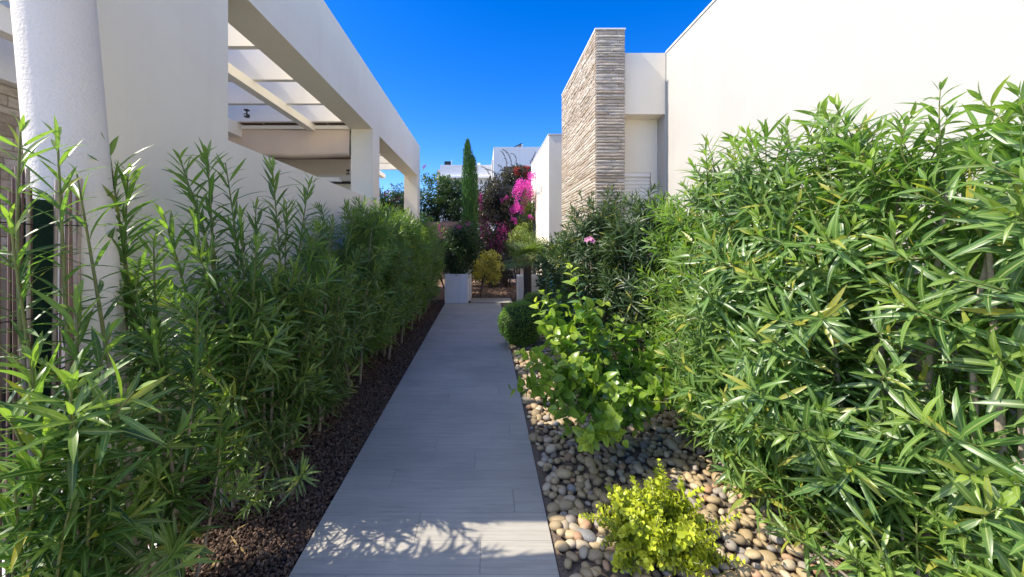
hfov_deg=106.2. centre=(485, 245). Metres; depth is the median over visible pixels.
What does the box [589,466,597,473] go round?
river pebble
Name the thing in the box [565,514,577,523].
river pebble
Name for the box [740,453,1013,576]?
oleander shrub
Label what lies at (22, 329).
oleander shrub
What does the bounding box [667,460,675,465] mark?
river pebble
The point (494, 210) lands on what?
bougainvillea
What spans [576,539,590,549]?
river pebble
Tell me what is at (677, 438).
river pebble
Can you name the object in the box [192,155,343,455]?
oleander shrub
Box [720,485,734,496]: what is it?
river pebble
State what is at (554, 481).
river pebble
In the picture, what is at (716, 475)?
river pebble
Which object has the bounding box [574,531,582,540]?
river pebble
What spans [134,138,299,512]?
oleander shrub
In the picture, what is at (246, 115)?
spotlight
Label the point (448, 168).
flat roofed house
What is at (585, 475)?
river pebble
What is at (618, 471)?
river pebble
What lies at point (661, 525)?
golden shrub
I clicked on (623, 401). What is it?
lemon shrub
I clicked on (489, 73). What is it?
sky
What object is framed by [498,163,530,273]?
flowering vine
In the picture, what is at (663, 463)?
river pebble
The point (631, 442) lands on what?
river pebble
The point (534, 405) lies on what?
river pebble
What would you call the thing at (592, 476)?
river pebble
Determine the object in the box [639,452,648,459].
river pebble
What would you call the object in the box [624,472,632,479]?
river pebble
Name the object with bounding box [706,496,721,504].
river pebble
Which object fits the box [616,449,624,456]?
river pebble
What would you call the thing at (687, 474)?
river pebble
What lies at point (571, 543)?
river pebble
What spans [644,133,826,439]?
oleander shrub
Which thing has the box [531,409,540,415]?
river pebble
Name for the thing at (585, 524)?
river pebble
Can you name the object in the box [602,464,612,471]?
river pebble
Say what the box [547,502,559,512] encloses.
river pebble
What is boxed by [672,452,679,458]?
river pebble
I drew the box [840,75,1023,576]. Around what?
oleander shrub
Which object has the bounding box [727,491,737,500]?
river pebble
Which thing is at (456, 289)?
planter
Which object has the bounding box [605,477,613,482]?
river pebble
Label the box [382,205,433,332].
oleander shrub
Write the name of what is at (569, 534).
river pebble
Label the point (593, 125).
stone tower
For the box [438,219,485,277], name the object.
dark bush
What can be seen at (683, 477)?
river pebble
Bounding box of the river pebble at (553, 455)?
[550,452,556,458]
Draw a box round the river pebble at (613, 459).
[609,455,616,462]
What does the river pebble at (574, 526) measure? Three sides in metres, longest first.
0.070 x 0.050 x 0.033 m
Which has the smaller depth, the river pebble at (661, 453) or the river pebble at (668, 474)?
the river pebble at (668, 474)
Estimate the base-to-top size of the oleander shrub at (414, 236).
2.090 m
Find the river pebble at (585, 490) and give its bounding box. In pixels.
[583,488,589,494]
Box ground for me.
[2,266,559,576]
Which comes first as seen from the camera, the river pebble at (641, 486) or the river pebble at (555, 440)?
the river pebble at (641, 486)
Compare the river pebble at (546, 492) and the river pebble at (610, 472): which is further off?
the river pebble at (610, 472)
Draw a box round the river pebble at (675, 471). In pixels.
[670,468,682,474]
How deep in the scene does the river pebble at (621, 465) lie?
2.58 m
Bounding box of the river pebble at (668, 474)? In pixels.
[663,470,673,478]
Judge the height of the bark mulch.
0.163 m
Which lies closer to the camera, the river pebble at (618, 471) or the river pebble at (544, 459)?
the river pebble at (618, 471)
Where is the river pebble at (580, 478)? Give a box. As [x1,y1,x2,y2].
[576,475,585,481]
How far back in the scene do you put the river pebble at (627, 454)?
2.76 m
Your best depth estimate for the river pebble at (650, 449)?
2.80 m
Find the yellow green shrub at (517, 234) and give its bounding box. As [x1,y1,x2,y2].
[506,222,531,278]
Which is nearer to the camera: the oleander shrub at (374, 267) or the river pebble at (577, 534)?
the river pebble at (577, 534)
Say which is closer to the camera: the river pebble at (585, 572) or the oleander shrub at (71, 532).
the oleander shrub at (71, 532)
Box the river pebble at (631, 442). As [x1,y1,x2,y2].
[628,440,636,446]
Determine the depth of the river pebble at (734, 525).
2.08 m
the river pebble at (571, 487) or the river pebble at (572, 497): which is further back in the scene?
the river pebble at (571, 487)
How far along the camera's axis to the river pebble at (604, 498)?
2.25 m
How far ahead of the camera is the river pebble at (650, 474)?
2.47 m
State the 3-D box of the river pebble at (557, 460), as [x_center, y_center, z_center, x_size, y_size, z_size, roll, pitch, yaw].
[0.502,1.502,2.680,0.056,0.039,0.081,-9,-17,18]
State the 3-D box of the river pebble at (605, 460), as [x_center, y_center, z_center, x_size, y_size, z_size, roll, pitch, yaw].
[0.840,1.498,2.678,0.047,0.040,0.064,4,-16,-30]
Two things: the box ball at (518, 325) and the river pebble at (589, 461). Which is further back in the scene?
the box ball at (518, 325)
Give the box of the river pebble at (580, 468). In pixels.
[577,465,583,471]
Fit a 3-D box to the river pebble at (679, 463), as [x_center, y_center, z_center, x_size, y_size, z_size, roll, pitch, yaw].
[1.338,1.506,2.655,0.081,0.053,0.118,-7,8,-44]
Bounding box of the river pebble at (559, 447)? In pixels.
[554,443,562,449]
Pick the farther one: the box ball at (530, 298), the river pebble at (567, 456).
the box ball at (530, 298)
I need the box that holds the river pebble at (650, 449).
[647,447,653,452]
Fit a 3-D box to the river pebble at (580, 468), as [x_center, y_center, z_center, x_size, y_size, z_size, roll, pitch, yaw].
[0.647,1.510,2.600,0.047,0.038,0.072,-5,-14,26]
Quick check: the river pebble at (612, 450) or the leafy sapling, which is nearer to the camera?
the river pebble at (612, 450)
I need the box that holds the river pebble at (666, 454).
[664,451,669,457]
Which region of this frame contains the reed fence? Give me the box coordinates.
[0,162,87,576]
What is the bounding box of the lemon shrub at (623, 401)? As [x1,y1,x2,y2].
[508,263,684,454]
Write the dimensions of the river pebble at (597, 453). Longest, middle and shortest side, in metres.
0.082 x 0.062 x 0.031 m
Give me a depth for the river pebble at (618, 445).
2.82 m
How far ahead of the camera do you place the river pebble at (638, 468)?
2.54 m
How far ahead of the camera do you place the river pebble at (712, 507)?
2.20 m
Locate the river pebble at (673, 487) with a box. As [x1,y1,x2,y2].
[667,483,680,492]
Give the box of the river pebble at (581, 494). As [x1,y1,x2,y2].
[577,490,585,498]
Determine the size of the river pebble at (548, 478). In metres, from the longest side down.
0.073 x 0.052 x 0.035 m
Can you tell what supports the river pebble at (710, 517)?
on the ground pebble bed at (561, 557)
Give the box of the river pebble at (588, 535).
[577,527,596,542]
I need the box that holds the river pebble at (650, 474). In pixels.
[646,472,657,480]
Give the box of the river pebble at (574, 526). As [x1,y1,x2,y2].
[569,522,579,530]
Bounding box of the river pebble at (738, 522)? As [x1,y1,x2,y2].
[726,514,740,528]
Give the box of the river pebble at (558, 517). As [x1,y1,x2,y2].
[549,514,565,521]
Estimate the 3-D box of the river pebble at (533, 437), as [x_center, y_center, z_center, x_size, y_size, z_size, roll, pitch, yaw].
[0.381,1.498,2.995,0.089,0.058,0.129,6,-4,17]
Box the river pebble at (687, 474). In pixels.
[683,471,692,480]
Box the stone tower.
[561,28,625,319]
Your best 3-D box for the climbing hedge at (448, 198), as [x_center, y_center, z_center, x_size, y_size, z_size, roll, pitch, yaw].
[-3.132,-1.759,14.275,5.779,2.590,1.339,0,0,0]
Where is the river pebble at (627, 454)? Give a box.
[623,451,629,457]
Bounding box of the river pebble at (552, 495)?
[549,492,556,498]
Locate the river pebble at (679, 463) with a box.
[670,457,687,468]
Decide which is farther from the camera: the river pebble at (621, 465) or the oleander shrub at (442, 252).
the oleander shrub at (442, 252)
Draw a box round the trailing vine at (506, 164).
[481,149,534,182]
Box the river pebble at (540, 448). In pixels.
[537,445,543,450]
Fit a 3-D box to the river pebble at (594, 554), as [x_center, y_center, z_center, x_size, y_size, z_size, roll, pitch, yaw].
[0.544,1.534,1.907,0.092,0.035,0.070,-3,1,-15]
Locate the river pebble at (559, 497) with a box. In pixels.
[553,494,563,500]
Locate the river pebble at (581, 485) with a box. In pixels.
[574,481,584,489]
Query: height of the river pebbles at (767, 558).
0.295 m
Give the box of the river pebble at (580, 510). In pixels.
[576,508,585,518]
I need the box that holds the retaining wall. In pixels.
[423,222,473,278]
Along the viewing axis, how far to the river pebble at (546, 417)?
3.26 m
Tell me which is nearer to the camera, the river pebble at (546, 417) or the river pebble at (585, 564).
the river pebble at (585, 564)
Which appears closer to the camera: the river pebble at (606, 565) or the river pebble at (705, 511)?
the river pebble at (606, 565)
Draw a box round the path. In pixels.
[289,303,558,576]
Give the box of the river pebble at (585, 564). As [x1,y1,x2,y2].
[581,561,590,568]
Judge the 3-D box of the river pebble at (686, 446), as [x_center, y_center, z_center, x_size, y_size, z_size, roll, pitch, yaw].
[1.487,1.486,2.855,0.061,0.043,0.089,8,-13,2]
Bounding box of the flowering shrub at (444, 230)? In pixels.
[435,223,458,290]
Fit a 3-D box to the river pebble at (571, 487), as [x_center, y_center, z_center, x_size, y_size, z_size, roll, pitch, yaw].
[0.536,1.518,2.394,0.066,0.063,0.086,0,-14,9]
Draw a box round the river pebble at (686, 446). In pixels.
[681,442,689,448]
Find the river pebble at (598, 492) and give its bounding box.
[595,489,602,496]
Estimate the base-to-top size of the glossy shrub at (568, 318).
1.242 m
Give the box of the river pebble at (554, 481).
[550,478,559,484]
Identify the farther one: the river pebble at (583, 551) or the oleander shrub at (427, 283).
the oleander shrub at (427, 283)
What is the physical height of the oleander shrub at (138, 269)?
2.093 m
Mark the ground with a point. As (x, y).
(202, 503)
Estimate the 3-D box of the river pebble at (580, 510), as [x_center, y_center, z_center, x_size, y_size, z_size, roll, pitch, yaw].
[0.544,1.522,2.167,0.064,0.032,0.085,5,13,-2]
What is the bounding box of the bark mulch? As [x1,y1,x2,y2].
[471,283,515,298]
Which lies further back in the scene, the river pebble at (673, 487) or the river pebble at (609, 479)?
the river pebble at (609, 479)
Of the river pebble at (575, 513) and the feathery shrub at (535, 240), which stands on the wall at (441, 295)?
the feathery shrub at (535, 240)
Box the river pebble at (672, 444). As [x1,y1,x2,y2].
[665,438,678,450]
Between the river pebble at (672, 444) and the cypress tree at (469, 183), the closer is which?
the river pebble at (672, 444)
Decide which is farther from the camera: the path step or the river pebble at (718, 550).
the path step
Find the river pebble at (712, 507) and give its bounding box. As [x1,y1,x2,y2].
[706,503,718,512]
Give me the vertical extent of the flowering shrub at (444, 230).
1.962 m
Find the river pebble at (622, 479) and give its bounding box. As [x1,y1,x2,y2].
[619,476,625,482]
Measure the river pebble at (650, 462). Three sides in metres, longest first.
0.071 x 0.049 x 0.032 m
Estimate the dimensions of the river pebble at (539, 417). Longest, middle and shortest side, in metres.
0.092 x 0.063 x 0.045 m
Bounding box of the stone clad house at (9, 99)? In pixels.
[0,1,25,389]
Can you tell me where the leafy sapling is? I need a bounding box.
[420,168,452,217]
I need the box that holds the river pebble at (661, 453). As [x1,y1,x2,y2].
[654,450,663,456]
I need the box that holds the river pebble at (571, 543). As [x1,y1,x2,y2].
[565,539,575,548]
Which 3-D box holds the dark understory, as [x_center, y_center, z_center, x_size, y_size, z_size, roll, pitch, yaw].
[0.300,0.765,11.204,1.037,1.159,0.650,0,0,0]
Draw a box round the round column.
[2,0,156,576]
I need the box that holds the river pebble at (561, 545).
[555,540,568,551]
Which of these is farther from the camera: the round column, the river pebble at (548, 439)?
the river pebble at (548, 439)
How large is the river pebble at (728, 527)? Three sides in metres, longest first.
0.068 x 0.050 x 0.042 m
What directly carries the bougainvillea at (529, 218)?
on the wall at (441, 295)
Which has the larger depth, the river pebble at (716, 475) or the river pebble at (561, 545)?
the river pebble at (716, 475)
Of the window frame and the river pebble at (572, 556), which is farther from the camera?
the window frame
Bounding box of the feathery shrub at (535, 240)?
[507,228,544,274]
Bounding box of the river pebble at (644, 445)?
[639,441,648,449]
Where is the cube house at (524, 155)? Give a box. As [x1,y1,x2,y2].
[491,147,540,263]
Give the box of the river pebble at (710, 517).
[704,513,718,523]
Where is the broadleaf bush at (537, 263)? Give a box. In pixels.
[534,232,565,296]
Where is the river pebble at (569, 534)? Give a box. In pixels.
[563,530,575,539]
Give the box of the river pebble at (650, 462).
[647,458,653,466]
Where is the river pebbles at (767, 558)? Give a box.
[510,334,977,576]
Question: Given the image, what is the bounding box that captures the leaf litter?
[195,314,742,576]
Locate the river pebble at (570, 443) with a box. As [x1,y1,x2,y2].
[566,441,573,447]
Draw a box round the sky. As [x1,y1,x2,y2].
[324,0,712,212]
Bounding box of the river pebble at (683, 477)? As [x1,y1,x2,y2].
[677,474,685,481]
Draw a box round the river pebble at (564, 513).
[559,511,567,515]
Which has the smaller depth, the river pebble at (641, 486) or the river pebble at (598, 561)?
the river pebble at (598, 561)
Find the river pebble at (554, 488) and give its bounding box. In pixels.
[551,485,558,492]
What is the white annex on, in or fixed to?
on the ground
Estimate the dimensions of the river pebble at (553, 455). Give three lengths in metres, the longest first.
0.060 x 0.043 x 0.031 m
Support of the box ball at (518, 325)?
on the ground pebble bed at (561, 557)
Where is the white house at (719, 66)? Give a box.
[624,0,1023,522]
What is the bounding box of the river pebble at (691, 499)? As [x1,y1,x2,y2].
[687,497,696,502]
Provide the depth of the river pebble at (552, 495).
2.30 m
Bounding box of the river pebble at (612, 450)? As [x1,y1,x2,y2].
[609,446,616,453]
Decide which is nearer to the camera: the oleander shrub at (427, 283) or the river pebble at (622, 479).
the river pebble at (622, 479)
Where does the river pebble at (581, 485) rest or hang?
on the ground pebble bed at (561, 557)
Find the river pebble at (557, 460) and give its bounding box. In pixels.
[554,458,560,463]
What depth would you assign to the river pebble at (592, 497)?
2.28 m
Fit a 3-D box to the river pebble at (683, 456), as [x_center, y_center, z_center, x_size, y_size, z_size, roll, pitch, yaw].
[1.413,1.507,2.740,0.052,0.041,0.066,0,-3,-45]
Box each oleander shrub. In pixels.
[0,108,173,576]
[0,278,221,576]
[52,277,272,576]
[66,132,212,576]
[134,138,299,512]
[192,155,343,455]
[196,259,334,476]
[213,402,321,522]
[250,240,362,436]
[294,210,390,421]
[296,194,399,386]
[331,195,413,360]
[363,201,427,345]
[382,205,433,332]
[406,211,439,320]
[414,217,443,314]
[418,218,447,306]
[534,228,582,316]
[556,184,635,351]
[577,316,624,375]
[591,180,696,369]
[633,184,732,409]
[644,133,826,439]
[651,94,942,522]
[697,76,1023,576]
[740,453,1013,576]
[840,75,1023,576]
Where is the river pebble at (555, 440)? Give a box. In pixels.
[551,437,557,443]
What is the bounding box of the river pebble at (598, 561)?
[595,559,601,564]
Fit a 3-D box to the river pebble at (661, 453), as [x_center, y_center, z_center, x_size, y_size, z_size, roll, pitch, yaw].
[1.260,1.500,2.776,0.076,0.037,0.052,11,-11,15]
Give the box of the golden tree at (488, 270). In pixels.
[471,249,504,296]
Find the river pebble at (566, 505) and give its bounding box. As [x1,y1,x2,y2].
[558,499,574,511]
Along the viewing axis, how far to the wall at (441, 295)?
10.81 m
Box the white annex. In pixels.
[531,134,561,274]
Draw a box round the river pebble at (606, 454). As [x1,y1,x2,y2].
[602,452,611,457]
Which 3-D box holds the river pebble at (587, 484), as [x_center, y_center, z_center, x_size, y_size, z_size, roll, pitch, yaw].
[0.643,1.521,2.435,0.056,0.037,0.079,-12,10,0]
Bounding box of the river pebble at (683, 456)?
[680,453,687,459]
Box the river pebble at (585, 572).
[580,567,592,576]
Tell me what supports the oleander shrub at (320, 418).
on the ground
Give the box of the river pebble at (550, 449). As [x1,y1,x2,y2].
[545,444,556,454]
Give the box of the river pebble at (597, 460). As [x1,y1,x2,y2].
[594,457,601,465]
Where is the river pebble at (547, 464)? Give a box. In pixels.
[543,463,551,469]
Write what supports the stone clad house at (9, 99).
on the ground
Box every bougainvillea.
[472,173,518,283]
[509,169,535,268]
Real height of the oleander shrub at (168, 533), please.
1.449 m
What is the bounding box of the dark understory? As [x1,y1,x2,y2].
[481,252,512,288]
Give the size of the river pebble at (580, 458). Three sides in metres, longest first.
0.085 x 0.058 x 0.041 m
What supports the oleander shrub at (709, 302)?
on the ground pebble bed at (561, 557)
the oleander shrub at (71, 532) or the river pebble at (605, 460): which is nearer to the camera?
the oleander shrub at (71, 532)
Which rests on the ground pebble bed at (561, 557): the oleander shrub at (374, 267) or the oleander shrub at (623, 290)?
the oleander shrub at (623, 290)
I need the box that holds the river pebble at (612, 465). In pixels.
[608,462,614,470]
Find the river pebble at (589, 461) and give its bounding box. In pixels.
[584,456,595,468]
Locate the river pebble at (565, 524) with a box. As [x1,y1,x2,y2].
[562,519,569,529]
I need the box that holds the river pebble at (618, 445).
[616,442,626,450]
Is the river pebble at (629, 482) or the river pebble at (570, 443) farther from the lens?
the river pebble at (570, 443)
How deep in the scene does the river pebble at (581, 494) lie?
2.31 m
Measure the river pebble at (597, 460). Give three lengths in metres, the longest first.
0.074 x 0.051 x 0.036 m
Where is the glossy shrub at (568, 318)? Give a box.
[541,269,579,355]
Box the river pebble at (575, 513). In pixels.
[568,510,578,517]
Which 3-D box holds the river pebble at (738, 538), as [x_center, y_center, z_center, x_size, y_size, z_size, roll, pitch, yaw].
[1.298,1.509,1.985,0.085,0.053,0.062,-5,8,45]
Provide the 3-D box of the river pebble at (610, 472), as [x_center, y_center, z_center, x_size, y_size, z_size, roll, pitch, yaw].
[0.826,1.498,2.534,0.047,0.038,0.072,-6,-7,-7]
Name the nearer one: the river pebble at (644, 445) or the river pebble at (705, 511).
the river pebble at (705, 511)
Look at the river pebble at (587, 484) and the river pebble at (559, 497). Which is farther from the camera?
the river pebble at (587, 484)
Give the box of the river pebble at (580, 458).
[576,454,585,463]
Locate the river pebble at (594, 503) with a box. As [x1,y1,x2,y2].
[592,500,603,508]
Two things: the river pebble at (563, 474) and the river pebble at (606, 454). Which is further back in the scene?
the river pebble at (606, 454)
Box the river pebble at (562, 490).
[558,485,565,495]
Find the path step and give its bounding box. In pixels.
[471,298,511,303]
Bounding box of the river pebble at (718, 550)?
[715,548,725,560]
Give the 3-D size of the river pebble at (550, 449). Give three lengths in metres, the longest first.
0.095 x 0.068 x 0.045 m
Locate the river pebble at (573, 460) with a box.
[570,457,576,463]
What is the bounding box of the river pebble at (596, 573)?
[590,566,601,576]
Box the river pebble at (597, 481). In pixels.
[593,477,602,486]
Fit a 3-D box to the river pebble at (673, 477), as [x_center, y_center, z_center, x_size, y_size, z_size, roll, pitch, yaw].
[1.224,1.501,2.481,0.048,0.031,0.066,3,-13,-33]
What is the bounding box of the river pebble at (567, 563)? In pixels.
[564,558,571,568]
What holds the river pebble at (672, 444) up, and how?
on the ground pebble bed at (561, 557)
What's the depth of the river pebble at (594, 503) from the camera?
2.24 m
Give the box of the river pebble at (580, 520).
[578,513,590,525]
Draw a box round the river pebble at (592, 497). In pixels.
[587,494,598,500]
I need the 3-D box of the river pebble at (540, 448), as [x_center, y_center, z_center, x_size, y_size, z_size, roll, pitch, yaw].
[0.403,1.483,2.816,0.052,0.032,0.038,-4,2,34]
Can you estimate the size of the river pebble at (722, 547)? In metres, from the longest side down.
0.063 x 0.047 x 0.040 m
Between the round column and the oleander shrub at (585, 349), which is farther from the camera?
the oleander shrub at (585, 349)
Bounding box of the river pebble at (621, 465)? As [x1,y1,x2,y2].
[618,462,625,469]
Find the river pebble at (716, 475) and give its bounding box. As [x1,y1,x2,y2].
[711,472,723,485]
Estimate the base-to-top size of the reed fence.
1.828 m
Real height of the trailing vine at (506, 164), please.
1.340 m
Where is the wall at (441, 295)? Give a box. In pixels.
[425,279,515,299]
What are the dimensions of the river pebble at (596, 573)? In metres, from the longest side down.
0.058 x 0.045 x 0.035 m
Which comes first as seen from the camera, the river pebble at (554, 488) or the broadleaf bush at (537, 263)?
the river pebble at (554, 488)
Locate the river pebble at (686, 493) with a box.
[684,489,696,497]
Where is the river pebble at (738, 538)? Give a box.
[727,530,746,545]
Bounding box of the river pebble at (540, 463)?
[537,461,544,467]
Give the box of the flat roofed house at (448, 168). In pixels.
[437,160,490,226]
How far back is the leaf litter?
2.31 m
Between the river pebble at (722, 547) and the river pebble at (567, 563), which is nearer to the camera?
the river pebble at (567, 563)
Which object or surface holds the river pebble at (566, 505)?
on the ground pebble bed at (561, 557)
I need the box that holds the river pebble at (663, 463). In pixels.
[653,459,666,467]
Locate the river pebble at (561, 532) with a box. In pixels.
[556,528,565,536]
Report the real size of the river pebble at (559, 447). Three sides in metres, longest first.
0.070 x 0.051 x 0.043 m
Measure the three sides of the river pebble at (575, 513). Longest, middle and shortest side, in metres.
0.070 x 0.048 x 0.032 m
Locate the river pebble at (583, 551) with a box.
[579,545,587,558]
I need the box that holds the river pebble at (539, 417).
[536,414,542,420]
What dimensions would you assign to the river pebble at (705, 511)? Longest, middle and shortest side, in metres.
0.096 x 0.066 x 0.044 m
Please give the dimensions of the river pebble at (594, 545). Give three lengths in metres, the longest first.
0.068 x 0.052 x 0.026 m
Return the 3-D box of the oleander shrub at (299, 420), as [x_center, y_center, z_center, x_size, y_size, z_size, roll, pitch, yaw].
[-1.493,0.808,2.621,0.868,1.473,0.748,0,0,0]
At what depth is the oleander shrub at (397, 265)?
4.77 m
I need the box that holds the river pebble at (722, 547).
[712,543,724,550]
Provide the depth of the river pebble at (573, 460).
2.67 m
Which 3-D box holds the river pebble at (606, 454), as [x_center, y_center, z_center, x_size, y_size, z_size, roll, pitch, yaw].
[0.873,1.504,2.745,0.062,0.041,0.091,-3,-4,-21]
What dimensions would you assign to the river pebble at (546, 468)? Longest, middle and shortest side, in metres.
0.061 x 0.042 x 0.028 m
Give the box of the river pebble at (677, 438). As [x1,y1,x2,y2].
[673,436,681,440]
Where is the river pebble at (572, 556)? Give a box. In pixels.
[566,551,578,561]
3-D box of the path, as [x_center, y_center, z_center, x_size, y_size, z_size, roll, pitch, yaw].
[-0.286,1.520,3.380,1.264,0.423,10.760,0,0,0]
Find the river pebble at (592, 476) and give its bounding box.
[589,473,598,480]
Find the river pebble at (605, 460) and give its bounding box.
[602,457,609,463]
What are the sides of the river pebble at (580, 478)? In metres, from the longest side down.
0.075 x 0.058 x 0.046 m
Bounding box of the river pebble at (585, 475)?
[583,473,589,479]
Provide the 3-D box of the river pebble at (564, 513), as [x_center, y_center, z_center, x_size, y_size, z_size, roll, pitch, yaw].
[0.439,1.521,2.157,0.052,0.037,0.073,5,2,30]
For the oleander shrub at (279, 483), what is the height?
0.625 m
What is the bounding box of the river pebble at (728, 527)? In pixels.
[721,524,734,532]
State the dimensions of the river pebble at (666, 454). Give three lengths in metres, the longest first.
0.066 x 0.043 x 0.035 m
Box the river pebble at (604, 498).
[599,492,610,504]
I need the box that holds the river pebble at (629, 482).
[627,478,640,484]
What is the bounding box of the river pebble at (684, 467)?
[682,464,689,470]
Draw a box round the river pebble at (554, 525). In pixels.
[549,520,562,530]
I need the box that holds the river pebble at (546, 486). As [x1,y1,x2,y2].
[542,482,551,490]
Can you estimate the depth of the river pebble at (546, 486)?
2.40 m
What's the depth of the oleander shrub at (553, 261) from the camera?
5.53 m
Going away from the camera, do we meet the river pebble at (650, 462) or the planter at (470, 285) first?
the river pebble at (650, 462)
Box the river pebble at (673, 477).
[669,474,679,480]
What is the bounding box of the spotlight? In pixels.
[244,109,249,117]
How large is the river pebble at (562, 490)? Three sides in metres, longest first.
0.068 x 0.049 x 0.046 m
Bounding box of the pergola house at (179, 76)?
[0,0,419,502]
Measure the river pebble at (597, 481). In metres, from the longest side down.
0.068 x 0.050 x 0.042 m
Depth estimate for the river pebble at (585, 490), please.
2.38 m
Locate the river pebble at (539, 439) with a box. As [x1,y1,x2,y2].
[537,436,542,442]
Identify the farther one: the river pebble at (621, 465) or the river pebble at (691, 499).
the river pebble at (621, 465)
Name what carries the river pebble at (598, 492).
on the ground pebble bed at (561, 557)
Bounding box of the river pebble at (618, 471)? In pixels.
[616,469,624,475]
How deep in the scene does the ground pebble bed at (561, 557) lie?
2.34 m
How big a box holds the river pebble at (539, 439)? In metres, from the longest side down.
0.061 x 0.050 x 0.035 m
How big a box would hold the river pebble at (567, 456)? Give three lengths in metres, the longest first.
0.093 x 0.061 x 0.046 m
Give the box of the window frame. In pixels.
[625,173,649,176]
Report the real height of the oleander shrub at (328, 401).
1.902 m
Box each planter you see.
[445,273,468,302]
[449,268,471,300]
[516,275,541,302]
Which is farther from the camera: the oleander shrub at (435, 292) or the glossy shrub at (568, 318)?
the oleander shrub at (435, 292)
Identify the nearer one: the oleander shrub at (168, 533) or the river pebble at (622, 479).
the oleander shrub at (168, 533)
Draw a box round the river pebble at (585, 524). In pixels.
[580,520,591,529]
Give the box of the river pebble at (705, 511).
[700,509,717,517]
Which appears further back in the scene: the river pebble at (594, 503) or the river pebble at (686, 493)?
the river pebble at (686, 493)
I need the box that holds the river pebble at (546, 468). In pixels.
[543,466,549,471]
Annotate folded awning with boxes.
[228,123,350,158]
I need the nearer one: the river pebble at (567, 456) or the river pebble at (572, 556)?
the river pebble at (572, 556)
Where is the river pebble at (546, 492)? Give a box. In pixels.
[543,490,551,495]
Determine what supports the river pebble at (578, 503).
on the ground pebble bed at (561, 557)
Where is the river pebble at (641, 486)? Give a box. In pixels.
[634,482,643,489]
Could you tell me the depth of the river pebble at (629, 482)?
2.42 m
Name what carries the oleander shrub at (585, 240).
on the ground pebble bed at (561, 557)
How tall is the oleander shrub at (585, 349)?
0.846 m
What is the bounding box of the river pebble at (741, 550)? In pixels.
[735,547,745,553]
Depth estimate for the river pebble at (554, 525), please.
2.06 m
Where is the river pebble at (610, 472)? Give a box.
[607,469,614,476]
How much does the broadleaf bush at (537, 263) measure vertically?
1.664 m
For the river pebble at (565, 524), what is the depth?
2.07 m
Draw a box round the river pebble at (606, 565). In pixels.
[602,560,609,570]
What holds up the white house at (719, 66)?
on the ground
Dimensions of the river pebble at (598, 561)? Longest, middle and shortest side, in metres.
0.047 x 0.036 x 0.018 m
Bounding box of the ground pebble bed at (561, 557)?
[502,307,914,576]
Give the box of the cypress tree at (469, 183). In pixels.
[460,138,479,281]
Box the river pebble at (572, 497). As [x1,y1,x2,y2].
[563,495,575,501]
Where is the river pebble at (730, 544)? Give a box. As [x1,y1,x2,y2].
[724,539,736,550]
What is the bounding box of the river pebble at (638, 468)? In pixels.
[633,463,643,473]
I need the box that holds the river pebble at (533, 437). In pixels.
[529,433,538,442]
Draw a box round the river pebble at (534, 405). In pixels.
[530,403,537,408]
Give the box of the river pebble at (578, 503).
[573,498,583,509]
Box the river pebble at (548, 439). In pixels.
[543,437,552,442]
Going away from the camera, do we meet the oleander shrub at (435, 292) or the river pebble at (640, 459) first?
the river pebble at (640, 459)
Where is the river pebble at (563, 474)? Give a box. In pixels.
[556,468,571,479]
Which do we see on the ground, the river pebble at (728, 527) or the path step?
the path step
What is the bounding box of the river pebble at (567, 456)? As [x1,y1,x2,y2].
[564,452,574,461]
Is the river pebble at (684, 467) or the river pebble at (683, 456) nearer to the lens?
the river pebble at (684, 467)
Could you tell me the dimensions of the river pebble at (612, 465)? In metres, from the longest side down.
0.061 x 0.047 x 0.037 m
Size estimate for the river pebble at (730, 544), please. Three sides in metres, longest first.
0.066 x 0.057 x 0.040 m
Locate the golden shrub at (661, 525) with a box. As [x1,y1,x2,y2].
[578,458,744,576]
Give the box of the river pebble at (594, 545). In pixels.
[589,542,600,549]
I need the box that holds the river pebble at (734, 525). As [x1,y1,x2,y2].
[726,518,737,530]
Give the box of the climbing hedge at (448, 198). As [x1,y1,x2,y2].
[379,165,464,221]
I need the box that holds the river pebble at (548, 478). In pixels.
[545,474,553,481]
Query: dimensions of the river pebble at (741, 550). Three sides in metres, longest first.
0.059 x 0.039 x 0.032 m
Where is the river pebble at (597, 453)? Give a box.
[593,451,601,454]
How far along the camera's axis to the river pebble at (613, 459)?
2.69 m
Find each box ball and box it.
[497,299,542,346]
[522,291,545,312]
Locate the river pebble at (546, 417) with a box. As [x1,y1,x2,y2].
[543,415,549,420]
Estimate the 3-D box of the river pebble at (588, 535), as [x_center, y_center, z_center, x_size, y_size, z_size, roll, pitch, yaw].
[0.531,1.527,2.018,0.128,0.058,0.080,2,-9,27]
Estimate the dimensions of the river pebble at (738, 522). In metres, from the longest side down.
0.077 x 0.072 x 0.046 m
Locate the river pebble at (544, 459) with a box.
[541,456,548,462]
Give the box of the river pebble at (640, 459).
[637,456,644,462]
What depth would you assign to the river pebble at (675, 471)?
2.54 m
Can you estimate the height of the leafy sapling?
2.199 m
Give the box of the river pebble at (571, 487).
[566,484,575,494]
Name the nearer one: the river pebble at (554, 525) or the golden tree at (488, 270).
the river pebble at (554, 525)
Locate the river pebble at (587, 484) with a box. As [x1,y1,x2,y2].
[584,480,591,489]
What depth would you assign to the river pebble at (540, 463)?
2.63 m
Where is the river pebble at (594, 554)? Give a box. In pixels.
[587,548,603,561]
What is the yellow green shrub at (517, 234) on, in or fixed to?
on the wall at (441, 295)
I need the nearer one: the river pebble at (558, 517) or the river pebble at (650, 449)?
the river pebble at (558, 517)

